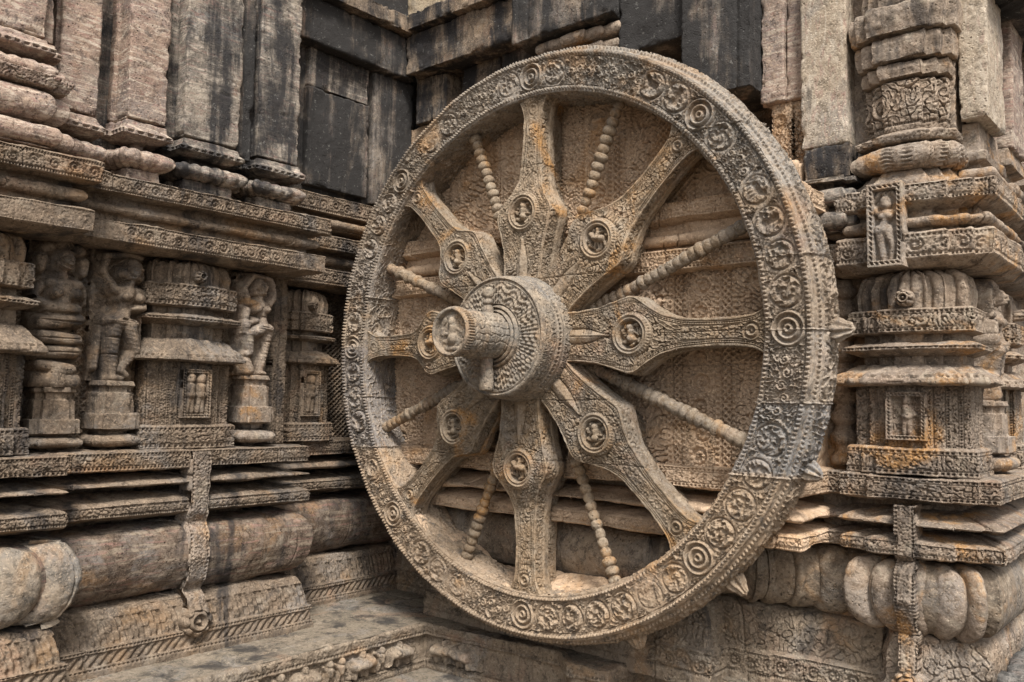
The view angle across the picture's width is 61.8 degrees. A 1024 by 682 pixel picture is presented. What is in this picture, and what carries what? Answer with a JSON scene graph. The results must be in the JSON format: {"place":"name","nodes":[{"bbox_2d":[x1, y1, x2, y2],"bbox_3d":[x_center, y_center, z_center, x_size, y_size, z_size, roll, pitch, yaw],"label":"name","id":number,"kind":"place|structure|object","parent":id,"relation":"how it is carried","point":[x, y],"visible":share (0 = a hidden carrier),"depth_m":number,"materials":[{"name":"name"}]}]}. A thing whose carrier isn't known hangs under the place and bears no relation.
{"place":"outdoors","nodes":[
{"label":"outdoors","id":0,"kind":"place"},
{"bbox_2d":[79,589,748,681],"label":"stone platform","id":1,"kind":"structure","parent":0,"point":[375,637],"depth_m":4.30,"materials":[{"name":"grey stone"}]},
{"bbox_2d":[385,104,883,681],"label":"carved bay wall","id":2,"kind":"structure","parent":1,"relation":"on","point":[777,622],"depth_m":3.84,"materials":[{"name":"stone"}]},
{"bbox_2d":[411,61,772,143],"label":"wall","id":3,"kind":"structure","parent":2,"relation":"on","point":[764,116],"depth_m":4.22,"materials":[{"name":"stone"}]},
{"bbox_2d":[416,73,461,125],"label":"corbel block","id":4,"kind":"structure","parent":3,"relation":"attached to","point":[437,94],"depth_m":5.52,"materials":[{"name":"stone"}]},
{"bbox_2d":[406,0,519,79],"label":"stone beam","id":5,"kind":"structure","parent":4,"relation":"on","point":[458,45],"depth_m":5.26,"materials":[{"name":"grey stone"}]},
{"bbox_2d":[408,0,505,32],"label":"stone beam","id":6,"kind":"structure","parent":5,"relation":"on","point":[438,13],"depth_m":5.31,"materials":[{"name":"stone"}]},
{"bbox_2d":[408,0,444,14],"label":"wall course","id":7,"kind":"object","parent":6,"relation":"on","point":[414,6],"depth_m":5.69,"materials":[{"name":"stone"}]},
{"bbox_2d":[463,57,501,91],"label":"corbel block","id":8,"kind":"structure","parent":3,"relation":"attached to","point":[475,74],"depth_m":5.32,"materials":[{"name":"stone"}]},
{"bbox_2d":[502,48,533,68],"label":"corbel block","id":9,"kind":"structure","parent":3,"relation":"attached to","point":[516,55],"depth_m":5.10,"materials":[{"name":"black stone"}]},
{"bbox_2d":[511,0,620,56],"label":"stone beam","id":10,"kind":"structure","parent":3,"relation":"attached to","point":[535,23],"depth_m":4.63,"materials":[{"name":"grey stone"}]},
{"bbox_2d":[535,20,620,54],"bbox_3d":[0.444,-1.556,4.711,0.559,0.220,0.394,-2,-5,40],"label":"roll moulding","id":11,"kind":"object","parent":3,"relation":"attached to","point":[605,35],"visible":0.26,"depth_m":4.53,"materials":[{"name":"stone"}]},
{"bbox_2d":[618,0,682,61],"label":"stone block","id":12,"kind":"structure","parent":3,"relation":"attached to","point":[652,26],"depth_m":4.33,"materials":[{"name":"grey stone"}]},
{"bbox_2d":[681,0,768,112],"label":"stone block","id":13,"kind":"structure","parent":3,"relation":"attached to","point":[721,43],"depth_m":3.98,"materials":[{"name":"grey stone"}]},
{"bbox_2d":[341,45,855,649],"bbox_3d":[0.008,-0.015,3.982,2.936,2.854,0.805,-2,-5,40],"label":"wheel carving","id":14,"kind":"object","parent":2,"relation":"attached to","point":[535,329],"visible":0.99,"depth_m":3.85,"materials":[{"name":"stone"}]},
{"bbox_2d":[761,0,804,162],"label":"column","id":15,"kind":"structure","parent":2,"relation":"on","point":[782,58],"depth_m":3.92,"materials":[{"name":"beige stone"}]},
{"bbox_2d":[824,0,1023,681],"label":"corner pier","id":16,"kind":"structure","parent":1,"relation":"on","point":[933,583],"depth_m":3.35,"materials":[{"name":"stone"}]},
{"bbox_2d":[800,0,865,234],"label":"column","id":17,"kind":"structure","parent":16,"relation":"on","point":[827,74],"depth_m":3.73,"materials":[{"name":"stone"}]},
{"bbox_2d":[830,280,857,464],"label":"slender pillar","id":18,"kind":"structure","parent":16,"relation":"on","point":[843,435],"depth_m":3.67,"materials":[{"name":"stone"}]},
{"bbox_2d":[848,0,968,191],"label":"pillar","id":19,"kind":"structure","parent":16,"relation":"on","point":[906,53],"depth_m":3.49,"materials":[{"name":"stone"}]},
{"bbox_2d":[836,268,1003,479],"bbox_3d":[1.622,0.126,3.456,0.591,0.827,0.346,-2,-5,40],"label":"shrine pilaster","id":20,"kind":"object","parent":16,"relation":"on","point":[919,381],"visible":0.98,"depth_m":3.37,"materials":[{"name":"stone"}]},
{"bbox_2d":[957,0,1023,193],"bbox_3d":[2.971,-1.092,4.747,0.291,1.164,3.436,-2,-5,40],"label":"pillar","id":21,"kind":"structure","parent":16,"relation":"on","point":[980,64],"depth_m":3.48,"materials":[{"name":"stone"}]},
{"bbox_2d":[973,279,1020,471],"bbox_3d":[1.940,0.151,3.633,0.338,0.816,0.271,-2,-5,40],"label":"statue","id":22,"kind":"object","parent":16,"relation":"on","point":[999,441],"visible":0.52,"depth_m":3.51,"materials":[{"name":"stone"}]},
{"bbox_2d":[993,21,1023,203],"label":"column","id":23,"kind":"structure","parent":16,"relation":"on","point":[1010,143],"depth_m":3.79,"materials":[{"name":"brown stone"}]},
{"bbox_2d":[1001,293,1023,468],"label":"shrine pilaster","id":24,"kind":"object","parent":16,"relation":"attached to","point":[1012,387],"visible":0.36,"depth_m":3.89,"materials":[{"name":"stone"}]},
{"bbox_2d":[1014,52,1023,191],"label":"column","id":25,"kind":"structure","parent":16,"relation":"on","point":[1020,183],"depth_m":4.12,"materials":[{"name":"brown stone"}]},
{"bbox_2d":[997,647,1023,681],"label":"landing slab","id":26,"kind":"structure","parent":1,"relation":"on","point":[1014,672],"depth_m":2.99,"materials":[{"name":"stone"}]},
{"bbox_2d":[379,667,477,681],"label":"court floor","id":27,"kind":"structure","parent":0,"point":[426,674],"depth_m":4.47,"materials":[{"name":"stone"}]},
{"bbox_2d":[0,0,397,681],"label":"temple wall","id":28,"kind":"structure","parent":27,"relation":"on","point":[114,560],"depth_m":4.00,"materials":[{"name":"brown stone"}]},
{"bbox_2d":[0,232,48,455],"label":"shrine pilaster","id":29,"kind":"object","parent":28,"relation":"on","point":[18,343],"visible":1,"depth_m":3.47,"materials":[{"name":"brown stone"}]},
{"bbox_2d":[0,0,74,153],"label":"pillar","id":30,"kind":"structure","parent":28,"relation":"attached to","point":[35,88],"depth_m":3.50,"materials":[{"name":"brown stone"}]},
{"bbox_2d":[19,239,88,450],"bbox_3d":[-2.051,0.025,3.784,0.345,0.932,0.243,-2,-5,40],"label":"statue","id":31,"kind":"object","parent":28,"relation":"on","point":[54,321],"visible":0.77,"depth_m":3.69,"materials":[{"name":"brown stone"}]},
{"bbox_2d":[52,0,106,161],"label":"column","id":32,"kind":"structure","parent":28,"relation":"attached to","point":[77,31],"depth_m":3.81,"materials":[{"name":"brown stone"}]},
{"bbox_2d":[77,249,146,448],"bbox_3d":[-1.882,0.047,3.988,0.339,0.923,0.236,-2,-5,40],"label":"statue","id":33,"kind":"object","parent":28,"relation":"on","point":[115,308],"visible":0.91,"depth_m":3.90,"materials":[{"name":"brown stone"}]},
{"bbox_2d":[101,0,175,182],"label":"column","id":34,"kind":"structure","parent":28,"relation":"on","point":[139,55],"depth_m":4.04,"materials":[{"name":"brown stone"}]},
{"bbox_2d":[125,258,245,448],"bbox_3d":[-1.606,0.064,4.206,0.339,0.918,0.563,-2,-5,40],"label":"shrine pilaster","id":35,"kind":"object","parent":28,"relation":"on","point":[185,358],"visible":0.9,"depth_m":4.10,"materials":[{"name":"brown stone"}]},
{"bbox_2d":[151,0,256,198],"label":"column","id":36,"kind":"structure","parent":28,"relation":"on","point":[210,74],"depth_m":4.28,"materials":[{"name":"grey stone"}]},
{"bbox_2d":[227,272,276,445],"bbox_3d":[-1.415,0.099,4.544,0.333,0.912,0.224,-2,-5,40],"label":"statue","id":37,"kind":"object","parent":28,"relation":"on","point":[250,411],"visible":0.87,"depth_m":4.45,"materials":[{"name":"stone"}]},
{"bbox_2d":[231,0,305,210],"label":"column","id":38,"kind":"structure","parent":28,"relation":"on","point":[272,173],"depth_m":4.60,"materials":[{"name":"grey stone"}]},
{"bbox_2d":[282,289,339,441],"bbox_3d":[-1.266,0.143,5.091,0.311,0.900,0.438,-2,-5,40],"label":"shrine pilaster","id":39,"kind":"object","parent":28,"relation":"on","point":[308,361],"visible":0.68,"depth_m":5.00,"materials":[{"name":"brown stone"}]},
{"bbox_2d":[292,0,416,240],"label":"corner wall","id":40,"kind":"structure","parent":28,"relation":"on","point":[357,100],"depth_m":5.27,"materials":[{"name":"black stone"}]}
]}

